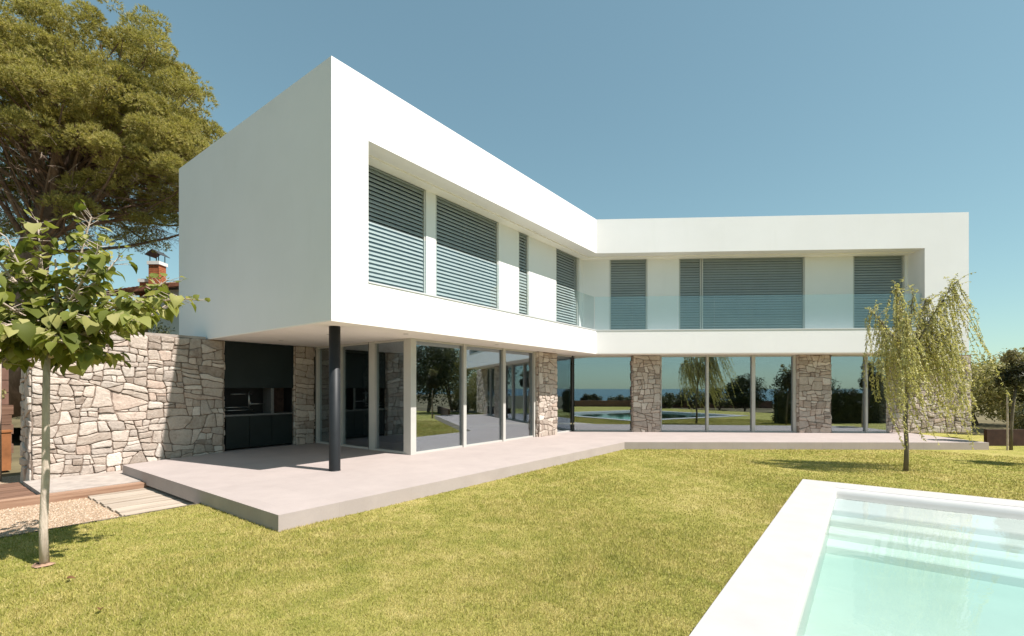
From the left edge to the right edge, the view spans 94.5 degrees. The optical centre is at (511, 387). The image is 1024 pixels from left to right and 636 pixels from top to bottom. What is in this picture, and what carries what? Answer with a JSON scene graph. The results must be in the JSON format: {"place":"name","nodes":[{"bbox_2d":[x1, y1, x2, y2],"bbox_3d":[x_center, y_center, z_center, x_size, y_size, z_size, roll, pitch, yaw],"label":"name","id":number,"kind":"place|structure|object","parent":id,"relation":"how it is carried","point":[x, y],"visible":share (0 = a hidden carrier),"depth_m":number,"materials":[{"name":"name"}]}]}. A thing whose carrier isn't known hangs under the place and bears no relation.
{"place":"outdoors","nodes":[
{"label":"outdoors","id":0,"kind":"place"},
{"bbox_2d":[0,349,1,480],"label":"wooden post","id":1,"kind":"object","parent":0,"point":[0,421],"visible":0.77,"depth_m":9.16,"materials":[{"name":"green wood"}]},
{"bbox_2d":[1,405,13,462],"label":"retaining wall","id":2,"kind":"structure","parent":0,"point":[6,419],"depth_m":11.64,"materials":[{"name":"brown wood"}]},
{"bbox_2d":[12,416,20,427],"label":"hillside","id":3,"kind":"structure","parent":0,"point":[16,422],"depth_m":15.57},
{"bbox_2d":[0,0,226,417],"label":"pine tree","id":4,"kind":"object","parent":3,"relation":"on","point":[72,149],"visible":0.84,"depth_m":14.90,"materials":[{"name":"green plant"}]},
{"bbox_2d":[96,249,178,334],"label":"neighbour house","id":5,"kind":"structure","parent":3,"relation":"on","point":[158,267],"depth_m":22.40,"materials":[{"name":"paint"}]},
{"bbox_2d":[145,320,176,334],"bbox_3d":[-18.054,-1.592,18.055,18.416,3.244,3.094,0,0,9],"label":"hedge row","id":6,"kind":"object","parent":3,"relation":"on","point":[164,331],"visible":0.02,"depth_m":16.34,"materials":[{"name":"green plant"}]},
{"bbox_2d":[0,475,118,536],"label":"gravel path","id":7,"kind":"structure","parent":0,"point":[10,479],"depth_m":6.74,"materials":[{"name":"beige gravel"}]},
{"bbox_2d":[0,482,35,499],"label":"timber landing","id":8,"kind":"object","parent":7,"relation":"on","point":[12,490],"visible":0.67,"depth_m":7.92,"materials":[{"name":"brown wood"}]},
{"bbox_2d":[0,481,149,509],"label":"timber sleeper","id":9,"kind":"object","parent":7,"relation":"on","point":[9,503],"visible":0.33,"depth_m":7.61,"materials":[{"name":"brown wood"}]},
{"bbox_2d":[23,470,141,494],"bbox_3d":[-7.284,1.755,9.059,1.640,0.170,2.700,0,0,37],"label":"stone ledge","id":10,"kind":"object","parent":7,"relation":"on","point":[69,483],"visible":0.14,"depth_m":8.46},
{"bbox_2d":[19,331,224,482],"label":"stone wall","id":11,"kind":"structure","parent":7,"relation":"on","point":[162,397],"depth_m":9.72,"materials":[{"name":"beige stone"}]},
{"bbox_2d":[88,487,195,515],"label":"boardwalk","id":12,"kind":"structure","parent":7,"relation":"on","point":[130,502],"depth_m":7.43,"materials":[{"name":"beige wood"}]},
{"bbox_2d":[2,395,1009,476],"bbox_3d":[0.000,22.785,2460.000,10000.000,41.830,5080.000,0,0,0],"label":"ground","id":13,"kind":"structure","parent":0,"point":[988,423],"depth_m":22.43,"materials":[{"name":"green plant"}]},
{"bbox_2d":[2,368,8,424],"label":"wall","id":14,"kind":"structure","parent":13,"relation":"on","point":[5,383],"depth_m":12.57,"materials":[{"name":"brown wood"}]},
{"bbox_2d":[1,429,12,470],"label":"corten planter","id":15,"kind":"object","parent":13,"relation":"on","point":[6,447],"visible":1,"depth_m":10.45,"materials":[{"name":"metal"}]},
{"bbox_2d":[0,503,200,537],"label":"lawn edging","id":16,"kind":"object","parent":13,"relation":"on","point":[109,518],"depth_m":6.14,"materials":[{"name":"brown metal"}]},
{"bbox_2d":[970,351,1009,425],"bbox_3d":[24.187,0.469,23.629,5.817,4.740,5.783,0,0,27],"label":"tree","id":17,"kind":"object","parent":13,"relation":"on","point":[993,414],"visible":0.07,"depth_m":23.59,"materials":[{"name":"green plant"}]},
{"bbox_2d":[971,347,1023,414],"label":"tree","id":18,"kind":"object","parent":13,"relation":"on","point":[993,392],"visible":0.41,"depth_m":17.73,"materials":[{"name":"green plant"}]},
{"bbox_2d":[0,433,1023,635],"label":"lawn","id":19,"kind":"structure","parent":0,"point":[1003,452],"depth_m":4.75,"materials":[{"name":"green plant"}]},
{"bbox_2d":[31,562,54,567],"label":"bare soil","id":20,"kind":"structure","parent":19,"relation":"on","point":[36,565],"depth_m":4.49,"materials":[{"name":"beige soil"}]},
{"bbox_2d":[0,200,209,566],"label":"young tree","id":21,"kind":"object","parent":19,"relation":"on","point":[53,333],"visible":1,"depth_m":4.46,"materials":[{"name":"green plant"}]},
{"bbox_2d":[689,479,1023,635],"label":"swimming pool","id":22,"kind":"structure","parent":19,"relation":"in","point":[824,558],"depth_m":5.24,"materials":[{"name":"concrete"}]},
{"bbox_2d":[862,272,1011,470],"bbox_3d":[8.745,-0.321,9.736,2.945,4.144,1.644,0,0,0],"label":"weeping tree","id":23,"kind":"object","parent":19,"relation":"on","point":[906,348],"visible":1,"depth_m":9.59,"materials":[{"name":"green plant"}]},
{"bbox_2d":[984,429,1023,445],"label":"planter edge","id":24,"kind":"object","parent":19,"relation":"on","point":[994,437],"visible":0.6,"depth_m":13.90,"materials":[{"name":"metal"}]},
{"bbox_2d":[1006,394,1008,449],"bbox_3d":[13.534,0.925,12.935,0.041,1.651,0.082,0,0,42],"label":"tree stake","id":25,"kind":"object","parent":19,"relation":"on","point":[1007,447],"visible":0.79,"depth_m":12.93,"materials":[{"name":"brown wood"}]},
{"bbox_2d":[993,348,1023,449],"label":"ball tree","id":26,"kind":"object","parent":19,"relation":"on","point":[1012,377],"visible":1,"depth_m":12.94,"materials":[{"name":"green plant"}]},
{"bbox_2d":[997,395,1023,428],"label":"bush","id":27,"kind":"object","parent":19,"relation":"on","point":[1002,411],"visible":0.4,"depth_m":17.01,"materials":[{"name":"green plant"}]},
{"bbox_2d":[1009,402,1023,428],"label":"bush","id":28,"kind":"object","parent":19,"relation":"on","point":[1021,422],"visible":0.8,"depth_m":15.42,"materials":[{"name":"green plant"}]},
{"bbox_2d":[0,0,1023,365],"label":"sky","id":29,"kind":"structure","parent":0,"point":[619,109],"materials":[{"name":"blue"}]},
{"bbox_2d":[123,422,988,531],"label":"terrace","id":30,"kind":"structure","parent":0,"point":[279,487],"depth_m":9.54,"materials":[{"name":"concrete"}]},
{"bbox_2d":[224,341,293,448],"bbox_3d":[-6.492,0.192,12.000,0.565,2.616,1.670,0,0,37],"label":"outdoor kitchen","id":31,"kind":"object","parent":30,"relation":"on","point":[258,381],"visible":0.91,"depth_m":11.89,"materials":[{"name":"metal"}]},
{"bbox_2d":[226,416,248,448],"bbox_3d":[-6.621,1.073,11.424,0.022,0.755,0.525,0,0,37],"label":"cabinet door","id":32,"kind":"structure","parent":31,"relation":"in","point":[237,428],"depth_m":11.41,"materials":[{"name":"metal"}]},
{"bbox_2d":[249,415,271,446],"bbox_3d":[-6.294,1.073,11.857,0.022,0.755,0.540,0,0,37],"label":"cabinet door","id":33,"kind":"structure","parent":31,"relation":"in","point":[260,427],"depth_m":11.84,"materials":[{"name":"metal"}]},
{"bbox_2d":[272,414,291,444],"bbox_3d":[-5.971,1.073,12.286,0.022,0.755,0.515,0,0,37],"label":"cabinet door","id":34,"kind":"structure","parent":31,"relation":"in","point":[281,424],"depth_m":12.27,"materials":[{"name":"metal"}]},
{"bbox_2d":[179,56,971,471],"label":"house","id":35,"kind":"structure","parent":30,"relation":"on","point":[365,248],"depth_m":13.90,"materials":[{"name":"paint"}]},
{"bbox_2d":[368,165,424,292],"bbox_3d":[-2.565,-3.147,9.815,0.208,2.475,1.888,0,0,37],"label":"window","id":36,"kind":"structure","parent":35,"relation":"in","point":[396,207],"depth_m":9.92,"materials":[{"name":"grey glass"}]},
{"bbox_2d":[436,195,497,308],"bbox_3d":[-1.136,-3.147,11.711,0.208,2.475,2.286,0,0,37],"label":"window","id":37,"kind":"structure","parent":35,"relation":"in","point":[466,263],"depth_m":11.64,"materials":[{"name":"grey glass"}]},
{"bbox_2d":[519,232,527,314],"bbox_3d":[0.240,-3.147,13.536,0.208,2.475,0.481,0,0,37],"label":"window","id":38,"kind":"structure","parent":35,"relation":"in","point":[523,265],"depth_m":13.59,"materials":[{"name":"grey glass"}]},
{"bbox_2d":[556,249,576,325],"bbox_3d":[1.713,-3.147,15.490,0.208,2.475,1.398,0,0,37],"label":"window","id":39,"kind":"structure","parent":35,"relation":"in","point":[565,265],"depth_m":15.52,"materials":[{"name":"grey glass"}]},
{"bbox_2d":[610,259,646,329],"bbox_3d":[3.985,-3.147,16.279,1.275,2.475,0.208,0,0,3],"label":"window","id":40,"kind":"structure","parent":35,"relation":"in","point":[628,278],"depth_m":16.22,"materials":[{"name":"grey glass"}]},
{"bbox_2d":[679,257,803,328],"bbox_3d":[7.742,-3.147,16.069,4.141,2.475,0.208,0,0,3],"label":"window","id":41,"kind":"structure","parent":35,"relation":"in","point":[716,293],"depth_m":16.02,"materials":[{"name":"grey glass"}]},
{"bbox_2d":[853,256,903,327],"bbox_3d":[12.175,-3.147,15.821,1.643,2.475,0.208,0,0,3],"label":"window","id":42,"kind":"structure","parent":35,"relation":"in","point":[874,277],"depth_m":15.76,"materials":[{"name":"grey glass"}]}
]}

